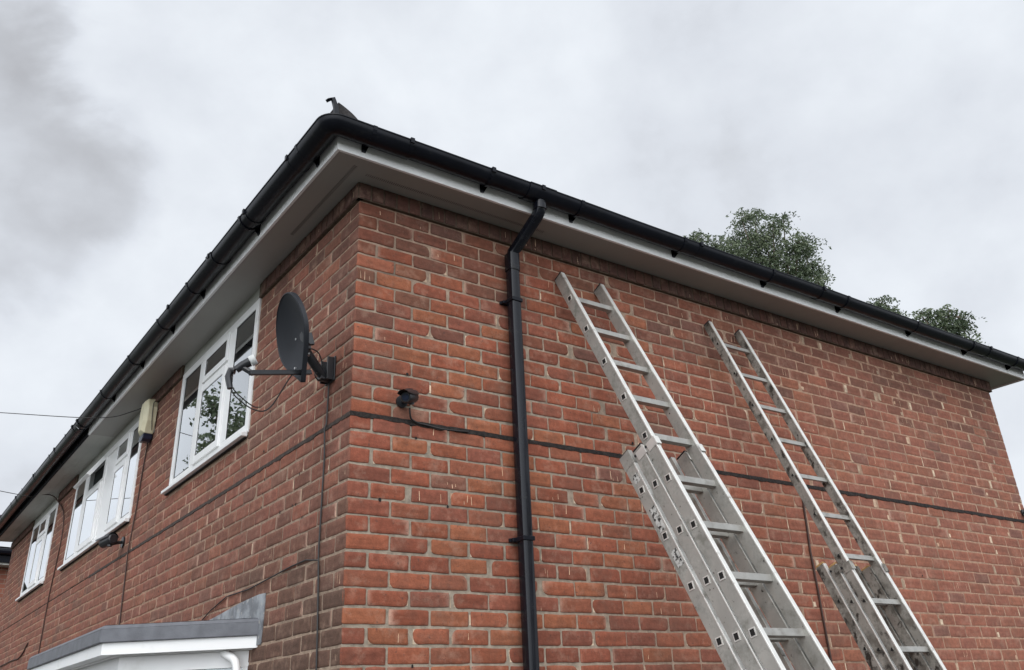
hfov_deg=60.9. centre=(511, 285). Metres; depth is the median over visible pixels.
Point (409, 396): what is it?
security camera
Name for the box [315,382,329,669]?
cable
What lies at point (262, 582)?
cable
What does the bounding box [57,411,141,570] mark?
window
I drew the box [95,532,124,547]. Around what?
security camera
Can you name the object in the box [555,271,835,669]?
extension ladder
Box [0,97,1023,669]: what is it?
brick house
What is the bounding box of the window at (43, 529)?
[15,497,58,601]
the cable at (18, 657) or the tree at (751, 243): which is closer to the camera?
the cable at (18, 657)
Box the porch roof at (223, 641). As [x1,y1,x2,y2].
[27,593,265,669]
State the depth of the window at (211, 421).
6.44 m
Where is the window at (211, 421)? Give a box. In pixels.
[161,288,261,495]
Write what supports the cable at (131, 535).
attached to the brick house at (512, 529)
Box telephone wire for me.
[0,407,141,417]
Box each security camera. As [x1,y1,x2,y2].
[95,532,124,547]
[396,388,418,407]
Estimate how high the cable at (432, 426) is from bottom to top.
0.090 m
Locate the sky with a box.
[0,0,1023,546]
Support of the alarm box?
attached to the brick house at (512, 529)
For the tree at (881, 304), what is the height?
11.183 m
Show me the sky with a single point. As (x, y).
(135, 134)
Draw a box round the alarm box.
[138,399,157,443]
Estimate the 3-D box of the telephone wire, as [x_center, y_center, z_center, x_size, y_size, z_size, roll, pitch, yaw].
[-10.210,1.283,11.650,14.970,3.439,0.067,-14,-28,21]
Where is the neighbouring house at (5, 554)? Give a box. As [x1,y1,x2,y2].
[0,546,11,606]
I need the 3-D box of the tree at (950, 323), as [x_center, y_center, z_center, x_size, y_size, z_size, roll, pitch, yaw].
[10.065,4.874,18.097,1.602,9.795,1.773,15,-32,-32]
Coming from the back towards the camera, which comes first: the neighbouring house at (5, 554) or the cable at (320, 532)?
the neighbouring house at (5, 554)
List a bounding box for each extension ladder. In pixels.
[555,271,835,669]
[704,320,946,669]
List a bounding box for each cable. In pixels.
[0,642,28,666]
[38,494,63,653]
[119,444,147,624]
[202,559,317,619]
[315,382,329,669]
[409,408,467,431]
[802,501,832,663]
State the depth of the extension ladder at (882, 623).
5.14 m
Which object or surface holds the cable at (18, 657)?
attached to the brick house at (512, 529)
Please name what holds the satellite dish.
attached to the brick house at (512, 529)
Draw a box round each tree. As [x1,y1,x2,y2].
[684,207,835,289]
[866,295,908,317]
[907,304,986,343]
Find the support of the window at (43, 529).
in the brick house at (512, 529)
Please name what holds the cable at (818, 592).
attached to the brick house at (512, 529)
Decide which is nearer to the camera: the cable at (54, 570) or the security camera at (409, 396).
the security camera at (409, 396)
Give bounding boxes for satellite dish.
[225,292,335,411]
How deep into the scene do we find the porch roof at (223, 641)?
4.82 m

